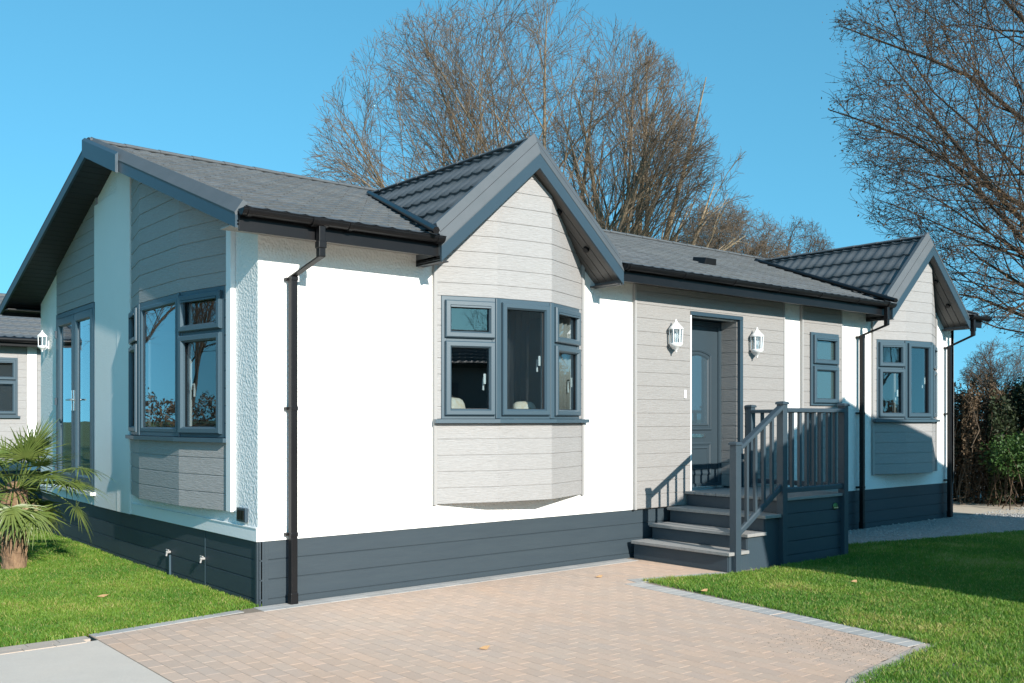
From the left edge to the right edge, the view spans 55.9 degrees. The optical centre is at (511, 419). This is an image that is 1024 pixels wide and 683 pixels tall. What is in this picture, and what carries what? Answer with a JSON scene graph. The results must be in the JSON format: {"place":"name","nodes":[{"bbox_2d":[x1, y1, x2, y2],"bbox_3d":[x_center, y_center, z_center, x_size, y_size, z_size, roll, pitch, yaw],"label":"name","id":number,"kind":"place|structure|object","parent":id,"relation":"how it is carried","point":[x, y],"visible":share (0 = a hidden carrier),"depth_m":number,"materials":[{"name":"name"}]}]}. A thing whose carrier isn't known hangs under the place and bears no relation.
{"place":"outdoors","nodes":[
{"label":"outdoors","id":0,"kind":"place"},
{"bbox_2d":[0,640,171,682],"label":"concrete road","id":1,"kind":"structure","parent":0,"point":[96,661],"depth_m":6.16,"materials":[{"name":"grey concrete"}]},
{"bbox_2d":[0,527,261,646],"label":"grass","id":2,"kind":"structure","parent":0,"point":[64,582],"depth_m":8.52,"materials":[{"name":"green plant"}]},
{"bbox_2d":[0,0,1023,412],"label":"sky","id":3,"kind":"structure","parent":0,"point":[242,82],"materials":[{"name":"blue"}]},
{"bbox_2d":[86,557,1023,682],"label":"block paving","id":4,"kind":"structure","parent":0,"point":[557,593],"depth_m":6.90,"materials":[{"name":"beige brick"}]},
{"bbox_2d":[89,558,924,646],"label":"edging blocks","id":5,"kind":"structure","parent":4,"relation":"on","point":[836,627],"depth_m":8.33,"materials":[{"name":"grey concrete"}]},
{"bbox_2d":[631,401,849,572],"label":"entrance steps","id":6,"kind":"structure","parent":4,"relation":"on","point":[782,522],"depth_m":10.74,"materials":[{"name":"grey wood"}]},
{"bbox_2d":[742,626,926,665],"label":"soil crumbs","id":7,"kind":"object","parent":4,"relation":"on","point":[838,644],"visible":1,"depth_m":6.75,"materials":[{"name":"brown soil"}]},
{"bbox_2d":[726,473,1023,549],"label":"gravel","id":8,"kind":"structure","parent":0,"point":[891,527],"depth_m":14.27,"materials":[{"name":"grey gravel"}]},
{"bbox_2d":[953,370,1022,504],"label":"hedge","id":9,"kind":"object","parent":8,"relation":"on","point":[969,410],"visible":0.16,"depth_m":18.56,"materials":[{"name":"brown plant"}]},
{"bbox_2d":[973,377,1023,505],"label":"hedge","id":10,"kind":"object","parent":8,"relation":"on","point":[1015,411],"visible":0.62,"depth_m":18.17,"materials":[{"name":"green plant"}]},
{"bbox_2d":[953,497,1023,513],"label":"pale path","id":11,"kind":"structure","parent":0,"point":[974,508],"depth_m":17.40,"materials":[{"name":"beige concrete"}]},
{"bbox_2d":[978,431,1023,509],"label":"shrub","id":12,"kind":"object","parent":11,"relation":"on","point":[1014,465],"visible":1,"depth_m":17.31,"materials":[{"name":"green plant"}]},
{"label":"ground","id":13,"kind":"structure","parent":0,"visible":0},
{"bbox_2d":[0,293,41,498],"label":"park home","id":14,"kind":"object","parent":13,"relation":"on","point":[20,378],"visible":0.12,"depth_m":19.64,"materials":[{"name":"white paint"}]},
{"bbox_2d":[0,357,17,415],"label":"window","id":15,"kind":"structure","parent":14,"relation":"in","point":[4,380],"depth_m":19.50,"materials":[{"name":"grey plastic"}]},
{"bbox_2d":[0,636,933,682],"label":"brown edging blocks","id":16,"kind":"structure","parent":13,"relation":"on","point":[42,645],"depth_m":6.66,"materials":[{"name":"concrete"}]},
{"bbox_2d":[0,133,991,606],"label":"park home","id":17,"kind":"object","parent":13,"relation":"on","point":[254,379],"visible":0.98,"depth_m":9.99,"materials":[{"name":"white render"},{"name":"pale grey cladding boards"},{"name":"slate blue upvc"}]},
{"bbox_2d":[51,302,95,495],"bbox_3d":[-5.594,-0.255,12.342,0.153,2.330,1.921,0,0,-38],"label":"patio door","id":18,"kind":"structure","parent":17,"relation":"in","point":[70,333],"depth_m":12.29,"materials":[{"name":"grey plastic"}]},
{"bbox_2d":[128,306,136,434],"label":"window","id":19,"kind":"structure","parent":17,"relation":"in","point":[132,316],"depth_m":10.42,"materials":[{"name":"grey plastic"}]},
{"bbox_2d":[139,293,176,436],"bbox_3d":[-3.458,-0.520,9.551,0.101,1.360,1.092,0,0,-40],"label":"window","id":20,"kind":"structure","parent":17,"relation":"in","point":[146,429],"depth_m":9.88,"materials":[{"name":"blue plastic"}]},
{"bbox_2d":[178,285,225,437],"bbox_3d":[-2.833,-0.520,8.866,0.758,1.360,0.139,0,0,41],"label":"window","id":21,"kind":"structure","parent":17,"relation":"in","point":[211,331],"depth_m":8.86,"materials":[{"name":"grey plastic"}]},
{"bbox_2d":[451,397,465,408],"bbox_3d":[-0.596,-0.060,9.601,0.340,0.340,0.143,0,-15,-45],"label":"cushion","id":22,"kind":"object","parent":17,"relation":"in","point":[457,402],"visible":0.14,"depth_m":9.60,"materials":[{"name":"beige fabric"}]},
{"bbox_2d":[441,296,495,418],"bbox_3d":[-0.423,-0.605,9.426,0.573,1.190,0.137,0,0,-21],"label":"window","id":23,"kind":"structure","parent":17,"relation":"in","point":[450,339],"depth_m":9.37,"materials":[{"name":"grey plastic"}]},
{"bbox_2d":[507,310,529,408],"bbox_3d":[-0.003,-0.290,10.315,0.504,1.780,0.094,0,0,-40],"label":"curtain","id":24,"kind":"object","parent":17,"relation":"hanging from","point":[517,353],"visible":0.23,"depth_m":10.35,"materials":[{"name":"grey fabric"}]},
{"bbox_2d":[512,401,535,408],"bbox_3d":[0.137,-0.060,10.065,0.280,0.280,0.118,0,-20,-34],"label":"cushion","id":25,"kind":"object","parent":17,"relation":"in","point":[523,405],"visible":0.27,"depth_m":10.03,"materials":[{"name":"beige fabric"}]},
{"bbox_2d":[499,298,549,418],"bbox_3d":[0.117,-0.605,9.712,0.641,1.190,0.133,0,0,-33],"label":"window","id":26,"kind":"structure","parent":17,"relation":"in","point":[505,304],"depth_m":9.69,"materials":[{"name":"grey plastic"}]},
{"bbox_2d":[559,315,569,408],"bbox_3d":[0.529,-0.600,10.321,0.064,1.160,0.503,0,0,28],"label":"curtain","id":27,"kind":"object","parent":17,"relation":"hanging from","point":[564,363],"visible":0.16,"depth_m":10.35,"materials":[{"name":"beige fabric"}]},
{"bbox_2d":[554,303,580,418],"bbox_3d":[0.548,-0.605,10.184,0.139,1.190,0.671,0,0,28],"label":"window","id":28,"kind":"structure","parent":17,"relation":"in","point":[562,345],"depth_m":10.28,"materials":[{"name":"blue plastic"}]},
{"bbox_2d":[692,320,726,489],"bbox_3d":[2.357,-0.192,12.198,0.960,2.135,0.150,0,0,-40],"label":"front door","id":29,"kind":"structure","parent":17,"relation":"in","point":[706,335],"depth_m":12.33,"materials":[{"name":"grey plastic"}]},
{"bbox_2d":[809,332,838,405],"bbox_3d":[4.355,-0.705,13.485,0.680,1.010,0.139,0,0,-40],"label":"window","id":30,"kind":"structure","parent":17,"relation":"in","point":[824,347],"depth_m":13.45,"materials":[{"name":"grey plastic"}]},
{"bbox_2d":[876,339,904,418],"bbox_3d":[5.670,-0.605,14.478,0.536,1.190,0.139,0,0,-20],"label":"window","id":31,"kind":"structure","parent":17,"relation":"in","point":[882,367],"depth_m":14.43,"materials":[{"name":"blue plastic"}]},
{"bbox_2d":[891,347,896,412],"bbox_3d":[6.136,-0.290,15.405,0.254,1.780,0.094,0,0,-40],"label":"curtain","id":32,"kind":"object","parent":17,"relation":"hanging from","point":[893,380],"visible":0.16,"depth_m":15.32,"materials":[{"name":"beige fabric"}]},
{"bbox_2d":[906,340,931,418],"bbox_3d":[6.195,-0.605,14.751,0.641,1.190,0.133,0,0,-33],"label":"window","id":33,"kind":"structure","parent":17,"relation":"in","point":[926,383],"depth_m":14.83,"materials":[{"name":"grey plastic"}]},
{"bbox_2d":[933,344,937,418],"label":"window","id":34,"kind":"structure","parent":17,"relation":"in","point":[935,350],"depth_m":15.29,"materials":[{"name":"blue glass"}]},
{"bbox_2d":[302,0,723,247],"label":"bare tree","id":35,"kind":"object","parent":13,"relation":"on","point":[632,195],"visible":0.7,"depth_m":25.68,"materials":[{"name":"brown plant"}]},
{"bbox_2d":[546,47,753,252],"bbox_3d":[3.845,-4.626,28.584,6.849,12.652,6.377,0,0,-40],"label":"bare tree","id":36,"kind":"object","parent":13,"relation":"on","point":[704,213],"visible":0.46,"depth_m":27.75,"materials":[{"name":"orange plant"}]},
{"bbox_2d":[660,198,794,257],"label":"bare tree","id":37,"kind":"object","parent":13,"relation":"on","point":[739,224],"visible":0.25,"depth_m":47.00,"materials":[{"name":"brown plant"}]},
{"bbox_2d":[743,215,833,257],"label":"bare tree","id":38,"kind":"object","parent":13,"relation":"on","point":[812,244],"visible":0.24,"depth_m":55.11,"materials":[{"name":"brown plant"}]},
{"bbox_2d":[821,0,1023,346],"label":"bare tree","id":39,"kind":"object","parent":13,"relation":"on","point":[986,181],"visible":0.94,"depth_m":16.84,"materials":[{"name":"brown plant"}]},
{"bbox_2d":[958,336,1023,401],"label":"bare tree","id":40,"kind":"object","parent":13,"relation":"on","point":[982,370],"visible":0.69,"depth_m":41.91,"materials":[{"name":"brown plant"}]},
{"label":"left lawn","id":41,"kind":"structure","parent":0,"visible":0},
{"bbox_2d":[0,413,113,569],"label":"fan palm","id":42,"kind":"object","parent":41,"relation":"on","point":[20,513],"visible":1,"depth_m":10.09,"materials":[{"name":"green plant"}]},
{"label":"right lawn","id":43,"kind":"structure","parent":0,"visible":0},
{"bbox_2d":[641,530,1023,682],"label":"grass","id":44,"kind":"structure","parent":43,"relation":"on","point":[940,583],"depth_m":8.63,"materials":[{"name":"green plant"}]}
]}

